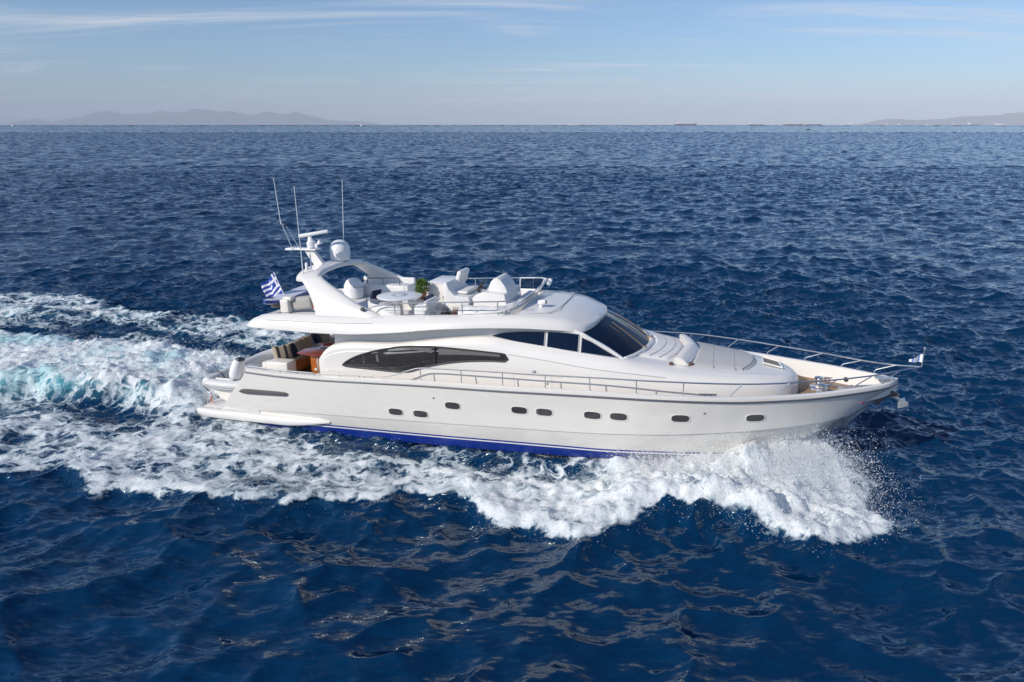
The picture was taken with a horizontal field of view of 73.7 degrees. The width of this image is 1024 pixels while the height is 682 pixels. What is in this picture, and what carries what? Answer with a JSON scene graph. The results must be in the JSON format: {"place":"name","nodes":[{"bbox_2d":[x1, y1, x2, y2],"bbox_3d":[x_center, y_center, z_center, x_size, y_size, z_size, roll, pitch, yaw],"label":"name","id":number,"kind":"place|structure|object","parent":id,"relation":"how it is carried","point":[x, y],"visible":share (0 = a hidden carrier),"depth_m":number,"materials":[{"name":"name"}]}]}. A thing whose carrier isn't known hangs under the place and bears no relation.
{"place":"outdoors","nodes":[
{"label":"outdoors","id":0,"kind":"place"},
{"bbox_2d":[5,109,380,124],"bbox_3d":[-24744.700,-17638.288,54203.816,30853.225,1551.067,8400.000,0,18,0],"label":"hills","id":1,"kind":"structure","parent":0,"point":[198,117],"depth_m":52161.48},
{"bbox_2d":[320,343,332,346],"bbox_3d":[-6.794,0.146,25.123,0.439,0.078,0.363,0,15,4],"label":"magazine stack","id":2,"kind":"object","parent":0,"point":[326,344],"visible":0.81,"depth_m":25.03,"materials":[{"name":"red paper"}]},
{"bbox_2d":[0,125,1023,681],"bbox_3d":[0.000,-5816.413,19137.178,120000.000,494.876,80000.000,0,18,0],"label":"sea","id":3,"kind":"structure","parent":0,"point":[890,245],"depth_m":23.42,"materials":[{"name":"liquid"}]},
{"bbox_2d":[0,332,246,412],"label":"wake spray","id":4,"kind":"object","parent":3,"relation":"on","point":[111,355],"visible":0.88,"depth_m":28.88,"materials":[{"name":"white liquid"}]},
{"bbox_2d":[3,374,926,549],"bbox_3d":[-5.325,3.744,20.085,32.425,1.883,7.441,5,18,15],"label":"wake spray","id":5,"kind":"object","parent":3,"relation":"on","point":[482,478],"visible":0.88,"depth_m":19.99,"materials":[{"name":"white liquid"}]},
{"bbox_2d":[197,178,925,458],"bbox_3d":[0.711,-0.759,23.371,23.995,9.551,6.264,4,16,16],"label":"motor yacht","id":6,"kind":"object","parent":3,"relation":"on","point":[504,362],"visible":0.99,"depth_m":21.62,"materials":[{"name":"white paint"}]},
{"bbox_2d":[201,349,273,402],"bbox_3d":[-10.009,1.016,26.784,2.063,1.784,4.325,4,16,16],"label":"tender","id":7,"kind":"object","parent":6,"relation":"on","point":[223,383],"visible":0.47,"depth_m":25.19,"materials":[{"name":"grey plastic"}]},
{"bbox_2d":[261,272,283,297],"bbox_3d":[-8.678,-1.947,25.009,1.183,1.206,0.180,7,19,21],"label":"ensign","id":8,"kind":"object","parent":6,"relation":"attached to","point":[271,287],"visible":0.91,"depth_m":24.97,"materials":[{"name":"fabric"}]},
{"bbox_2d":[271,344,293,358],"bbox_3d":[-8.335,0.444,24.814,0.680,0.600,0.200,-11,-10,-34],"label":"cushion","id":9,"kind":"object","parent":6,"relation":"on","point":[283,351],"visible":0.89,"depth_m":24.75,"materials":[{"name":"beige fabric"}]},
{"bbox_2d":[263,285,308,307],"bbox_3d":[-8.139,-1.635,24.943,0.745,0.473,3.200,2,15,11],"label":"paddle board","id":10,"kind":"object","parent":6,"relation":"on","point":[274,301],"visible":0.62,"depth_m":24.69,"materials":[{"name":"plastic"}]},
{"bbox_2d":[290,343,299,357],"bbox_3d":[-8.113,0.356,25.208,0.200,0.560,0.560,-21,6,26],"label":"cushion","id":11,"kind":"object","parent":6,"relation":"on","point":[294,349],"visible":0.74,"depth_m":25.19,"materials":[{"name":"blue fabric"}]},
{"bbox_2d":[292,338,305,350],"bbox_3d":[-7.992,0.209,25.672,0.200,0.560,0.600,-22,10,15],"label":"cushion","id":12,"kind":"object","parent":6,"relation":"on","point":[299,343],"visible":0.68,"depth_m":25.59,"materials":[{"name":"beige fabric"}]},
{"bbox_2d":[300,334,313,347],"bbox_3d":[-7.848,0.069,26.184,0.200,0.560,0.600,-20,5,28],"label":"cushion","id":13,"kind":"object","parent":6,"relation":"on","point":[307,340],"visible":0.66,"depth_m":26.09,"materials":[{"name":"beige fabric"}]},
{"bbox_2d":[310,333,321,343],"bbox_3d":[-7.674,-0.087,26.758,0.200,0.560,0.480,-23,11,12],"label":"cushion","id":14,"kind":"object","parent":6,"relation":"on","point":[315,337],"visible":0.72,"depth_m":26.59,"materials":[{"name":"blue fabric"}]},
{"bbox_2d":[318,333,329,341],"bbox_3d":[-7.526,-0.221,27.249,0.200,0.560,0.560,-21,8,21],"label":"cushion","id":15,"kind":"object","parent":6,"relation":"on","point":[324,337],"visible":0.57,"depth_m":27.10,"materials":[{"name":"beige fabric"}]},
{"bbox_2d":[370,289,381,298],"bbox_3d":[-4.721,-1.599,23.651,0.148,0.420,0.420,42,36,26],"label":"cushion","id":16,"kind":"object","parent":6,"relation":"on","point":[374,293],"visible":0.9,"depth_m":23.55,"materials":[{"name":"blue fabric"}]},
{"bbox_2d":[415,278,428,304],"bbox_3d":[-3.092,-1.587,23.518,0.526,1.174,0.526,4,16,16],"label":"potted plant","id":17,"kind":"object","parent":6,"relation":"on","point":[421,285],"visible":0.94,"depth_m":23.38,"materials":[{"name":"green plant"}]},
{"bbox_2d":[342,346,507,372],"bbox_3d":[-2.920,0.614,22.116,5.865,0.999,0.100,4,16,16],"label":"saloon window","id":18,"kind":"structure","parent":6,"relation":"in","point":[398,363],"depth_m":22.16,"materials":[{"name":"black glass"}]},
{"bbox_2d":[423,293,433,300],"bbox_3d":[-2.759,-1.422,22.889,0.400,0.120,0.360,-32,44,-14],"label":"cushion","id":19,"kind":"object","parent":6,"relation":"on","point":[429,296],"visible":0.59,"depth_m":22.87,"materials":[{"name":"blue fabric"}]},
{"bbox_2d":[441,307,450,314],"bbox_3d":[-2.185,-0.915,22.454,0.340,0.410,0.272,1,15,8],"label":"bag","id":20,"kind":"object","parent":6,"relation":"on","point":[445,311],"visible":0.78,"depth_m":22.36,"materials":[{"name":"fabric"}]},
{"bbox_2d":[451,307,458,314],"bbox_3d":[-1.833,-0.899,22.374,0.340,0.410,0.272,1,15,8],"label":"bag","id":21,"kind":"object","parent":6,"relation":"on","point":[454,311],"visible":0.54,"depth_m":22.28,"materials":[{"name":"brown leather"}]},
{"bbox_2d":[490,331,545,345],"bbox_3d":[0.097,-0.109,21.390,1.930,0.471,0.208,4,16,16],"label":"wheelhouse window","id":22,"kind":"structure","parent":6,"relation":"in","point":[531,337],"depth_m":21.28,"materials":[{"name":"blue glass"}]},
{"bbox_2d":[546,331,579,351],"bbox_3d":[1.569,0.021,21.026,1.009,0.586,0.242,4,16,16],"label":"wheelhouse window","id":23,"kind":"structure","parent":6,"relation":"in","point":[567,341],"depth_m":21.00,"materials":[{"name":"blue glass"}]},
{"bbox_2d":[580,337,617,358],"bbox_3d":[2.660,0.195,20.754,1.152,0.648,0.218,4,16,16],"label":"wheelhouse window","id":24,"kind":"structure","parent":6,"relation":"in","point":[587,347],"depth_m":20.82,"materials":[{"name":"blue glass"}]},
{"bbox_2d":[909,354,922,361],"bbox_3d":[12.010,0.502,20.299,0.340,0.262,0.099,4,16,16],"label":"bow pennant","id":25,"kind":"object","parent":6,"relation":"attached to","point":[918,358],"visible":1,"depth_m":20.31,"materials":[{"name":"white fabric"}]},
{"bbox_2d":[674,121,696,124],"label":"cargo ship","id":26,"kind":"object","parent":3,"relation":"on","point":[677,122],"visible":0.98,"depth_m":9035.71,"materials":[{"name":"white metal"}]},
{"bbox_2d":[559,411,938,551],"bbox_3d":[6.187,3.545,18.654,10.390,2.457,5.619,0,18,0],"label":"bow spray","id":27,"kind":"object","parent":3,"relation":"on","point":[799,455],"visible":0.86,"depth_m":19.53,"materials":[{"name":"white liquid"}]},
{"bbox_2d":[820,416,860,440],"bbox_3d":[9.262,2.037,24.732,6.514,2.013,4.046,13,22,34],"label":"bow spray","id":28,"kind":"object","parent":3,"relation":"on","point":[832,433],"visible":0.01,"depth_m":22.84,"materials":[{"name":"white liquid"}]},
{"bbox_2d":[0,0,1023,124],"label":"sky","id":29,"kind":"structure","parent":0,"point":[383,62],"materials":[{"name":"blue"}]},
{"bbox_2d":[852,112,1023,124],"bbox_3d":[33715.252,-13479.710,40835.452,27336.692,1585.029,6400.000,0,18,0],"label":"hills","id":30,"kind":"structure","parent":0,"point":[1013,118],"depth_m":39582.11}
]}

